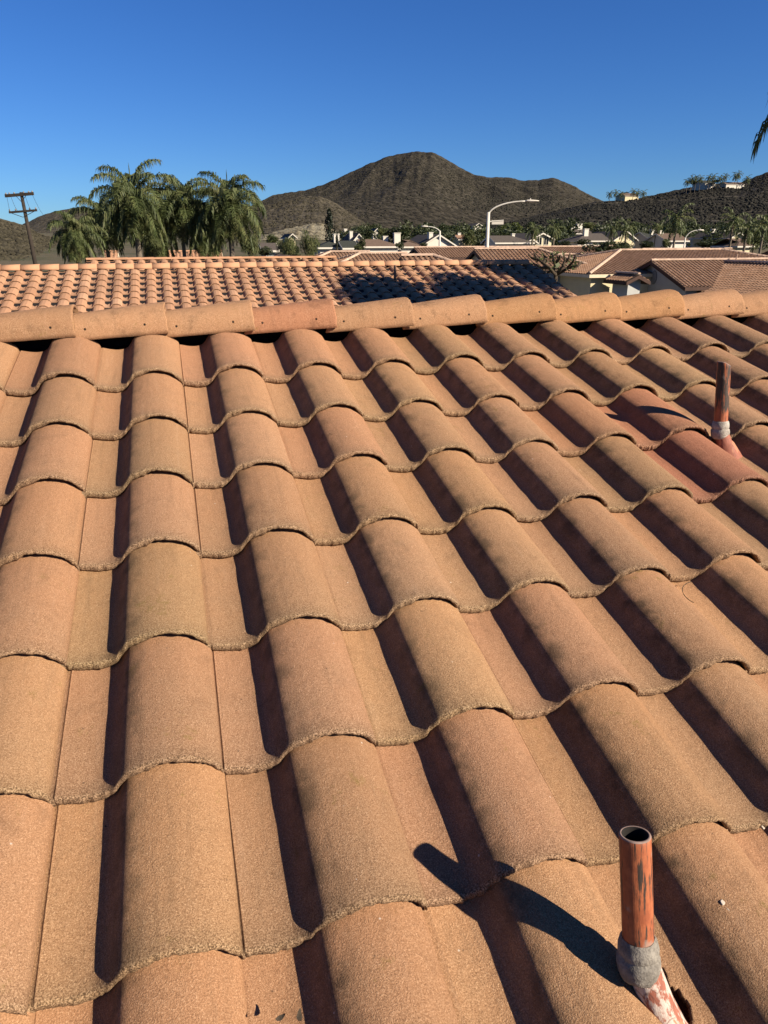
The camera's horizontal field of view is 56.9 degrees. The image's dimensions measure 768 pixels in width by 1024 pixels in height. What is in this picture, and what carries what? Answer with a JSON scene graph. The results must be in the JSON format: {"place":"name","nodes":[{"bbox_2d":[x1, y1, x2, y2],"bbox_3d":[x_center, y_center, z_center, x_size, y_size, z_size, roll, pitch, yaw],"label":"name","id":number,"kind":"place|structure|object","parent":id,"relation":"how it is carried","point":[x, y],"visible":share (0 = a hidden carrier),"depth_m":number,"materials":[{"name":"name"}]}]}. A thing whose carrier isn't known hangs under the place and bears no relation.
{"place":"outdoors","nodes":[
{"label":"outdoors","id":0,"kind":"place"},
{"bbox_2d":[0,218,58,256],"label":"brush slope","id":1,"kind":"structure","parent":0,"point":[12,240],"depth_m":217.72,"materials":[{"name":"plant"}]},
{"bbox_2d":[0,220,61,261],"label":"slope brush","id":2,"kind":"object","parent":1,"relation":"on","point":[11,249],"visible":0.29,"depth_m":192.78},
{"bbox_2d":[22,207,268,233],"bbox_3d":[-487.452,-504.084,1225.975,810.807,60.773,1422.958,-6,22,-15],"label":"hill","id":3,"kind":"structure","parent":0,"point":[38,224],"depth_m":959.83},
{"bbox_2d":[261,223,340,239],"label":"dry bank","id":4,"kind":"structure","parent":0,"point":[317,229],"depth_m":364.25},
{"bbox_2d":[242,196,365,233],"bbox_3d":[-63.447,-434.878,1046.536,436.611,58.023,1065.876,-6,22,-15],"label":"foothill","id":5,"kind":"structure","parent":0,"point":[295,216],"depth_m":736.64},
{"bbox_2d":[246,197,366,228],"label":"foothill scrub","id":6,"kind":"object","parent":5,"relation":"on","point":[266,225],"visible":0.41,"depth_m":768.79,"materials":[{"name":"plant"}]},
{"bbox_2d":[0,233,767,271],"bbox_3d":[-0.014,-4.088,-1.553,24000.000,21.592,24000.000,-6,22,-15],"label":"ground","id":7,"kind":"structure","parent":0,"point":[49,257],"depth_m":168.16,"materials":[{"name":"brown soil"}]},
{"bbox_2d":[4,191,41,263],"bbox_3d":[-31.684,-23.395,64.375,2.448,10.244,6.338,-6,22,-15],"label":"utility pole","id":8,"kind":"object","parent":7,"relation":"on","point":[24,211],"visible":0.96,"depth_m":60.62,"materials":[{"name":"brown wood"}]},
{"bbox_2d":[46,210,108,270],"bbox_3d":[-16.128,-12.056,38.276,3.043,7.789,3.142,-6,22,-15],"label":"palm tree","id":9,"kind":"object","parent":7,"relation":"on","point":[74,234],"visible":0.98,"depth_m":36.97,"materials":[{"name":"green plant"}]},
{"bbox_2d":[63,194,132,257],"bbox_3d":[-17.186,-15.012,44.536,3.749,9.417,4.152,11,23,26],"label":"palm tree","id":10,"kind":"object","parent":7,"relation":"on","point":[116,242],"visible":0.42,"depth_m":42.98,"materials":[{"name":"green plant"}]},
{"bbox_2d":[104,250,118,257],"bbox_3d":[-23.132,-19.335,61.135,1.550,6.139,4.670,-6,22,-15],"label":"house","id":11,"kind":"structure","parent":7,"relation":"on","point":[115,254],"depth_m":59.76,"materials":[{"name":"orange paint"}]},
{"bbox_2d":[88,158,176,259],"bbox_3d":[-13.436,-13.976,39.531,4.432,10.544,4.831,7,22,19],"label":"palm tree","id":12,"kind":"object","parent":7,"relation":"on","point":[134,210],"visible":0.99,"depth_m":37.99,"materials":[{"name":"green plant"}]},
{"bbox_2d":[142,234,163,256],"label":"leafy tree","id":13,"kind":"object","parent":7,"relation":"on","point":[154,247],"visible":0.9,"depth_m":44.73,"materials":[{"name":"green plant"}]},
{"bbox_2d":[131,220,187,259],"bbox_3d":[-15.071,-15.763,47.661,4.029,8.564,3.903,-6,22,-15],"label":"palm tree","id":14,"kind":"object","parent":7,"relation":"on","point":[166,250],"visible":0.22,"depth_m":46.47,"materials":[{"name":"green plant"}]},
{"bbox_2d":[147,173,214,256],"bbox_3d":[-11.500,-14.368,41.461,4.507,10.001,4.375,-6,22,-15],"label":"palm tree","id":15,"kind":"object","parent":7,"relation":"on","point":[186,213],"visible":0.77,"depth_m":39.82,"materials":[{"name":"green plant"}]},
{"bbox_2d":[169,250,222,259],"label":"house","id":16,"kind":"structure","parent":7,"relation":"on","point":[193,254],"depth_m":61.32,"materials":[{"name":"orange paint"}]},
{"bbox_2d":[184,217,228,256],"bbox_3d":[-11.690,-15.874,47.234,3.857,9.062,3.958,-6,22,-15],"label":"palm tree","id":17,"kind":"object","parent":7,"relation":"on","point":[203,248],"visible":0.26,"depth_m":46.11,"materials":[{"name":"green plant"}]},
{"bbox_2d":[85,256,341,270],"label":"house","id":18,"kind":"structure","parent":7,"relation":"on","point":[118,260],"depth_m":21.33,"materials":[{"name":"orange tile"}]},
{"bbox_2d":[182,170,266,256],"bbox_3d":[-8.814,-14.099,40.547,4.692,9.999,4.722,-6,22,-15],"label":"palm tree","id":19,"kind":"object","parent":7,"relation":"on","point":[229,215],"visible":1,"depth_m":38.98,"materials":[{"name":"green plant"}]},
{"bbox_2d":[241,232,260,255],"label":"leafy tree","id":20,"kind":"object","parent":7,"relation":"on","point":[247,248],"visible":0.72,"depth_m":46.63,"materials":[{"name":"green plant"}]},
{"bbox_2d":[256,246,273,255],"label":"leafy tree","id":21,"kind":"object","parent":7,"relation":"on","point":[263,251],"visible":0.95,"depth_m":74.96,"materials":[{"name":"green plant"}]},
{"bbox_2d":[258,243,279,255],"bbox_3d":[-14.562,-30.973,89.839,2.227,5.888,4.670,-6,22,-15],"label":"house","id":22,"kind":"structure","parent":7,"relation":"on","point":[272,246],"depth_m":87.96,"materials":[{"name":"grey paint"}]},
{"bbox_2d":[266,234,278,242],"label":"leafy tree","id":23,"kind":"object","parent":7,"relation":"on","point":[271,238],"visible":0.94,"depth_m":139.26,"materials":[{"name":"green plant"}]},
{"bbox_2d":[276,236,296,255],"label":"leafy tree","id":24,"kind":"object","parent":7,"relation":"on","point":[287,246],"visible":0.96,"depth_m":55.98,"materials":[{"name":"green plant"}]},
{"bbox_2d":[0,259,576,312],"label":"house","id":25,"kind":"structure","parent":7,"relation":"on","point":[88,289],"depth_m":15.31,"materials":[{"name":"orange tile"}]},
{"bbox_2d":[280,233,297,244],"bbox_3d":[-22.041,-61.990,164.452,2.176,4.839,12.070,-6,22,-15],"label":"house","id":26,"kind":"structure","parent":7,"relation":"on","point":[288,235],"depth_m":160.67,"materials":[{"name":"beige paint"}]},
{"bbox_2d":[289,245,300,255],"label":"leafy tree","id":27,"kind":"object","parent":7,"relation":"on","point":[297,252],"visible":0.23,"depth_m":59.81,"materials":[{"name":"green plant"}]},
{"bbox_2d":[299,229,320,258],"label":"leafy tree","id":28,"kind":"object","parent":7,"relation":"on","point":[310,245],"visible":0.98,"depth_m":56.10,"materials":[{"name":"green plant"}]},
{"bbox_2d":[316,234,340,253],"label":"house","id":29,"kind":"structure","parent":7,"relation":"on","point":[328,246],"depth_m":101.21,"materials":[{"name":"white paint"}]},
{"bbox_2d":[324,208,335,241],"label":"conifer tree","id":30,"kind":"object","parent":7,"relation":"on","point":[329,227],"visible":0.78,"depth_m":109.11,"materials":[{"name":"green plant"}]},
{"bbox_2d":[316,250,369,258],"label":"house","id":31,"kind":"structure","parent":7,"relation":"on","point":[339,253],"depth_m":68.82,"materials":[{"name":"grey paint"}]},
{"bbox_2d":[338,241,356,249],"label":"house","id":32,"kind":"structure","parent":7,"relation":"on","point":[347,245],"depth_m":99.64,"materials":[{"name":"white paint"}]},
{"bbox_2d":[342,231,361,240],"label":"house","id":33,"kind":"structure","parent":7,"relation":"on","point":[350,236],"depth_m":160.33,"materials":[{"name":"white paint"}]},
{"bbox_2d":[358,236,365,249],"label":"leafy tree","id":34,"kind":"object","parent":7,"relation":"on","point":[361,243],"visible":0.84,"depth_m":104.52,"materials":[{"name":"green plant"}]},
{"bbox_2d":[357,227,375,238],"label":"leafy tree","id":35,"kind":"object","parent":7,"relation":"on","point":[366,233],"visible":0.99,"depth_m":171.52,"materials":[{"name":"green plant"}]},
{"bbox_2d":[337,251,407,267],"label":"house","id":36,"kind":"structure","parent":7,"relation":"on","point":[361,256],"depth_m":55.81,"materials":[{"name":"brown tile"}]},
{"bbox_2d":[369,228,377,238],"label":"house","id":37,"kind":"structure","parent":7,"relation":"on","point":[374,229],"depth_m":223.99,"materials":[{"name":"white paint"}]},
{"bbox_2d":[356,233,400,253],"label":"house","id":38,"kind":"structure","parent":7,"relation":"on","point":[378,245],"depth_m":108.92,"materials":[{"name":"white paint"}]},
{"bbox_2d":[377,228,387,238],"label":"leafy tree","id":39,"kind":"object","parent":7,"relation":"on","point":[380,230],"visible":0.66,"depth_m":194.50,"materials":[{"name":"green plant"}]},
{"bbox_2d":[0,289,767,1023],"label":"tiled house","id":40,"kind":"structure","parent":7,"relation":"on","point":[386,661],"depth_m":1.70,"materials":[{"name":"orange tile"}]},
{"bbox_2d":[276,1013,284,1020],"bbox_3d":[-0.158,0.768,1.078,0.016,0.005,0.008,-13,40,-31],"label":"dry leaf","id":41,"kind":"object","parent":40,"relation":"on","point":[279,1017],"visible":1,"depth_m":1.08,"materials":[{"name":"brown plant"}]},
{"bbox_2d":[296,1008,301,1020],"bbox_3d":[-0.128,0.765,1.077,0.010,0.006,0.019,13,19,-11],"label":"dry leaf","id":42,"kind":"object","parent":40,"relation":"on","point":[299,1016],"visible":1,"depth_m":1.08,"materials":[{"name":"brown plant"}]},
{"bbox_2d":[616,826,689,1023],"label":"vent pipe","id":43,"kind":"object","parent":40,"relation":"on","point":[638,962],"visible":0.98,"depth_m":1.11,"materials":[{"name":"orange metal"}]},
{"bbox_2d":[711,361,742,458],"bbox_3d":[1.332,-0.354,2.691,0.260,0.421,0.308,-6,22,-15],"label":"vent pipe","id":44,"kind":"object","parent":40,"relation":"on","point":[720,432],"visible":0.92,"depth_m":2.69,"materials":[{"name":"orange metal"}]},
{"bbox_2d":[383,227,399,242],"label":"leafy tree","id":45,"kind":"object","parent":7,"relation":"on","point":[390,232],"visible":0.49,"depth_m":176.42,"materials":[{"name":"green plant"}]},
{"bbox_2d":[395,241,403,251],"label":"leafy tree","id":46,"kind":"object","parent":7,"relation":"on","point":[399,245],"visible":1,"depth_m":100.96,"materials":[{"name":"green plant"}]},
{"bbox_2d":[398,240,420,252],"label":"house","id":47,"kind":"structure","parent":7,"relation":"on","point":[409,245],"depth_m":114.25,"materials":[{"name":"white paint"}]},
{"bbox_2d":[397,253,461,266],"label":"house","id":48,"kind":"structure","parent":7,"relation":"on","point":[420,256],"depth_m":41.34,"materials":[{"name":"brown tile"}]},
{"bbox_2d":[421,225,440,245],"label":"street lamp","id":49,"kind":"object","parent":7,"relation":"on","point":[439,233],"visible":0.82,"depth_m":85.54,"materials":[{"name":"metal"}]},
{"bbox_2d":[410,232,456,247],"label":"house","id":50,"kind":"structure","parent":7,"relation":"on","point":[430,238],"depth_m":122.21,"materials":[{"name":"white paint"}]},
{"bbox_2d":[434,223,457,235],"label":"leafy tree","id":51,"kind":"object","parent":7,"relation":"on","point":[443,224],"visible":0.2,"depth_m":204.10,"materials":[{"name":"green plant"}]},
{"bbox_2d":[450,233,468,245],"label":"house","id":52,"kind":"structure","parent":7,"relation":"on","point":[459,241],"depth_m":161.83,"materials":[{"name":"beige paint"}]},
{"bbox_2d":[461,230,476,245],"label":"leafy tree","id":53,"kind":"object","parent":7,"relation":"on","point":[469,236],"visible":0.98,"depth_m":139.72,"materials":[{"name":"green plant"}]},
{"bbox_2d":[475,228,489,242],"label":"leafy tree","id":54,"kind":"object","parent":7,"relation":"on","point":[482,231],"visible":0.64,"depth_m":167.22,"materials":[{"name":"green plant"}]},
{"bbox_2d":[494,229,516,235],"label":"leafy tree","id":55,"kind":"object","parent":7,"relation":"on","point":[499,233],"visible":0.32,"depth_m":153.24,"materials":[{"name":"green plant"}]},
{"bbox_2d":[480,233,534,245],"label":"house","id":56,"kind":"structure","parent":7,"relation":"on","point":[512,240],"depth_m":117.70,"materials":[{"name":"white paint"}]},
{"bbox_2d":[408,245,612,259],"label":"house","id":57,"kind":"structure","parent":7,"relation":"on","point":[457,252],"depth_m":79.48,"materials":[{"name":"brown tile"}]},
{"bbox_2d":[485,198,538,249],"bbox_3d":[10.353,-20.614,58.505,4.188,9.648,0.380,0,21,0],"label":"street lamp","id":58,"kind":"object","parent":7,"relation":"on","point":[488,227],"visible":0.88,"depth_m":57.35,"materials":[{"name":"metal"}]},
{"bbox_2d":[511,222,522,232],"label":"leafy tree","id":59,"kind":"object","parent":7,"relation":"on","point":[518,225],"visible":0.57,"depth_m":158.77,"materials":[{"name":"green plant"}]},
{"bbox_2d":[465,247,585,282],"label":"house","id":60,"kind":"structure","parent":7,"relation":"on","point":[502,253],"depth_m":56.47,"materials":[{"name":"brown tile"}]},
{"bbox_2d":[523,221,537,232],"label":"leafy tree","id":61,"kind":"object","parent":7,"relation":"on","point":[528,224],"visible":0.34,"depth_m":175.97,"materials":[{"name":"green plant"}]},
{"bbox_2d":[524,222,541,245],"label":"palm tree","id":62,"kind":"object","parent":7,"relation":"on","point":[533,233],"visible":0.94,"depth_m":111.59,"materials":[{"name":"green plant"}]},
{"bbox_2d":[515,233,552,245],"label":"house","id":63,"kind":"structure","parent":7,"relation":"on","point":[542,240],"depth_m":131.44,"materials":[{"name":"beige paint"}]},
{"bbox_2d":[543,237,548,244],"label":"window","id":64,"kind":"structure","parent":63,"relation":"in","point":[546,240],"depth_m":131.42,"materials":[{"name":"grey glass"}]},
{"bbox_2d":[337,215,767,249],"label":"tree belt","id":65,"kind":"object","parent":7,"relation":"on","point":[449,234],"visible":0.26,"depth_m":164.13,"materials":[{"name":"green plant"}]},
{"bbox_2d":[528,251,583,280],"bbox_3d":[6.139,-6.813,26.322,2.199,5.486,1.469,-1,21,-2],"label":"bare tree","id":66,"kind":"object","parent":7,"relation":"on","point":[553,269],"visible":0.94,"depth_m":25.36,"materials":[{"name":"brown plant"}]},
{"bbox_2d":[545,220,566,245],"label":"palm tree","id":67,"kind":"object","parent":7,"relation":"on","point":[554,231],"visible":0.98,"depth_m":113.21,"materials":[{"name":"green plant"}]},
{"bbox_2d":[560,240,570,245],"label":"leafy tree","id":68,"kind":"object","parent":7,"relation":"on","point":[565,243],"visible":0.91,"depth_m":111.89,"materials":[{"name":"green plant"}]},
{"bbox_2d":[559,253,589,256],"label":"house","id":69,"kind":"structure","parent":7,"relation":"on","point":[566,254],"depth_m":71.34,"materials":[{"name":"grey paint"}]},
{"bbox_2d":[565,224,591,238],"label":"house","id":70,"kind":"structure","parent":7,"relation":"on","point":[580,232],"depth_m":198.38,"materials":[{"name":"white paint"}]},
{"bbox_2d":[574,238,590,244],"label":"leafy tree","id":71,"kind":"object","parent":7,"relation":"on","point":[581,242],"visible":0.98,"depth_m":121.46,"materials":[{"name":"green plant"}]},
{"bbox_2d":[558,229,609,245],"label":"house","id":72,"kind":"structure","parent":7,"relation":"on","point":[595,238],"depth_m":138.16,"materials":[{"name":"white paint"}]},
{"bbox_2d":[582,222,598,229],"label":"leafy tree","id":73,"kind":"object","parent":7,"relation":"on","point":[589,225],"visible":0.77,"depth_m":258.31,"materials":[{"name":"green plant"}]},
{"bbox_2d":[582,239,626,252],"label":"leafy tree","id":74,"kind":"object","parent":7,"relation":"on","point":[603,246],"visible":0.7,"depth_m":69.73,"materials":[{"name":"green plant"}]},
{"bbox_2d":[605,221,621,244],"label":"palm tree","id":75,"kind":"object","parent":7,"relation":"on","point":[612,229],"visible":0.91,"depth_m":129.97,"materials":[{"name":"green plant"}]},
{"bbox_2d":[593,231,638,248],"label":"house","id":76,"kind":"structure","parent":7,"relation":"on","point":[629,240],"depth_m":140.85,"materials":[{"name":"beige paint"}]},
{"bbox_2d":[615,241,633,248],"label":"leafy tree","id":77,"kind":"object","parent":7,"relation":"on","point":[625,244],"visible":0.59,"depth_m":88.58,"materials":[{"name":"green plant"}]},
{"bbox_2d":[614,218,639,241],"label":"palm tree","id":78,"kind":"object","parent":7,"relation":"on","point":[624,232],"visible":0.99,"depth_m":116.06,"materials":[{"name":"green plant"}]},
{"bbox_2d":[616,193,638,200],"bbox_3d":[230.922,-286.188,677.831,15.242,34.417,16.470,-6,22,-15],"label":"house","id":79,"kind":"structure","parent":7,"relation":"on","point":[627,196],"depth_m":667.27,"materials":[{"name":"beige paint"}]},
{"bbox_2d":[633,229,653,248],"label":"house","id":80,"kind":"structure","parent":7,"relation":"on","point":[640,236],"depth_m":147.02,"materials":[{"name":"white paint"}]},
{"bbox_2d":[639,240,654,248],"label":"leafy tree","id":81,"kind":"object","parent":7,"relation":"on","point":[646,244],"visible":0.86,"depth_m":97.86,"materials":[{"name":"green plant"}]},
{"bbox_2d":[646,220,663,245],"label":"palm tree","id":82,"kind":"object","parent":7,"relation":"on","point":[656,228],"visible":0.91,"depth_m":139.28,"materials":[{"name":"green plant"}]},
{"bbox_2d":[559,248,767,295],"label":"house","id":83,"kind":"structure","parent":7,"relation":"on","point":[593,272],"depth_m":55.73,"materials":[{"name":"brown tile"}]},
{"bbox_2d":[660,239,671,247],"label":"leafy tree","id":84,"kind":"object","parent":7,"relation":"on","point":[665,244],"visible":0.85,"depth_m":112.01,"materials":[{"name":"green plant"}]},
{"bbox_2d":[643,230,689,247],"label":"house","id":85,"kind":"structure","parent":7,"relation":"on","point":[679,242],"depth_m":138.40,"materials":[{"name":"white paint"}]},
{"bbox_2d":[660,202,696,247],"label":"palm tree","id":86,"kind":"object","parent":7,"relation":"on","point":[677,224],"visible":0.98,"depth_m":103.56,"materials":[{"name":"green plant"}]},
{"bbox_2d":[679,222,707,231],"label":"leafy tree","id":87,"kind":"object","parent":7,"relation":"on","point":[693,226],"visible":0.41,"depth_m":222.00,"materials":[{"name":"green plant"}]},
{"bbox_2d":[683,229,703,247],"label":"street lamp","id":88,"kind":"object","parent":7,"relation":"on","point":[689,233],"visible":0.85,"depth_m":97.74,"materials":[{"name":"metal"}]},
{"bbox_2d":[686,229,715,247],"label":"house","id":89,"kind":"structure","parent":7,"relation":"on","point":[691,241],"depth_m":153.59,"materials":[{"name":"white paint"}]},
{"bbox_2d":[638,255,767,294],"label":"house","id":90,"kind":"structure","parent":7,"relation":"on","point":[686,276],"depth_m":50.83,"materials":[{"name":"brown tile"}]},
{"bbox_2d":[692,180,715,189],"bbox_3d":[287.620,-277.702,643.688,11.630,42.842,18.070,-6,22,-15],"label":"house","id":91,"kind":"structure","parent":7,"relation":"on","point":[703,185],"depth_m":632.45,"materials":[{"name":"white paint"}]},
{"bbox_2d":[694,241,716,247],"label":"leafy tree","id":92,"kind":"object","parent":7,"relation":"on","point":[708,244],"visible":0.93,"depth_m":116.11,"materials":[{"name":"green plant"}]},
{"bbox_2d":[690,232,742,247],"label":"house","id":93,"kind":"structure","parent":7,"relation":"on","point":[698,237],"depth_m":147.38,"materials":[{"name":"beige paint"}]},
{"bbox_2d":[717,182,744,188],"bbox_3d":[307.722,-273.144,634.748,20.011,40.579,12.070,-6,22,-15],"label":"house","id":94,"kind":"structure","parent":7,"relation":"on","point":[732,184],"depth_m":624.41,"materials":[{"name":"white paint"}]},
{"bbox_2d":[711,238,754,251],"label":"house","id":95,"kind":"structure","parent":7,"relation":"on","point":[738,246],"depth_m":111.36,"materials":[{"name":"beige paint"}]},
{"bbox_2d":[715,207,750,248],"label":"palm tree","id":96,"kind":"object","parent":7,"relation":"on","point":[734,219],"visible":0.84,"depth_m":106.47,"materials":[{"name":"green plant"}]},
{"bbox_2d":[742,174,751,185],"bbox_3d":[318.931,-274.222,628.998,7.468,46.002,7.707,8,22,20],"label":"palm tree","id":97,"kind":"object","parent":7,"relation":"on","point":[747,178],"visible":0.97,"depth_m":622.13,"materials":[{"name":"green plant"}]},
{"bbox_2d":[730,216,764,251],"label":"palm tree","id":98,"kind":"object","parent":7,"relation":"on","point":[746,230],"visible":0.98,"depth_m":92.96,"materials":[{"name":"green plant"}]},
{"bbox_2d":[742,223,763,252],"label":"leafy tree","id":99,"kind":"object","parent":7,"relation":"on","point":[758,239],"visible":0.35,"depth_m":102.09,"materials":[{"name":"green plant"}]},
{"bbox_2d":[748,214,767,253],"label":"palm tree","id":100,"kind":"object","parent":7,"relation":"on","point":[764,224],"visible":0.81,"depth_m":97.41,"materials":[{"name":"green plant"}]},
{"bbox_2d":[751,93,767,162],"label":"palm tree","id":101,"kind":"object","parent":7,"relation":"on","point":[763,129],"visible":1,"depth_m":15.54,"materials":[{"name":"green plant"}]},
{"bbox_2d":[0,0,767,223],"label":"sky","id":102,"kind":"structure","parent":0,"point":[596,97],"materials":[{"name":"blue"}]},
{"bbox_2d":[252,151,601,232],"bbox_3d":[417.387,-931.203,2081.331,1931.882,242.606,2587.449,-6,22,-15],"label":"mountain","id":103,"kind":"structure","parent":0,"point":[416,215],"depth_m":1323.84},
{"bbox_2d":[253,153,600,220],"bbox_3d":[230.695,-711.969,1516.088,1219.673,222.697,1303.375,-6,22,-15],"label":"mountain scrub","id":104,"kind":"object","parent":103,"relation":"on","point":[488,201],"visible":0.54,"depth_m":1386.62,"materials":[{"name":"plant"}]},
{"bbox_2d":[603,271,650,296],"bbox_3d":[17.301,-14.869,51.096,1.970,4.710,3.055,-6,22,-15],"label":"chimney","id":105,"kind":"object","parent":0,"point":[624,283],"depth_m":49.89,"materials":[{"name":"grey paint"}]},
{"bbox_2d":[493,172,767,231],"bbox_3d":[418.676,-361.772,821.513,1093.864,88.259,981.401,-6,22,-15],"label":"scrub hill","id":106,"kind":"structure","parent":0,"point":[742,194],"depth_m":551.65,"materials":[{"name":"green plant"}]},
{"bbox_2d":[410,174,767,237],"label":"hillside scrub","id":107,"kind":"object","parent":106,"relation":"on","point":[637,214],"visible":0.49,"depth_m":491.54,"materials":[{"name":"green plant"}]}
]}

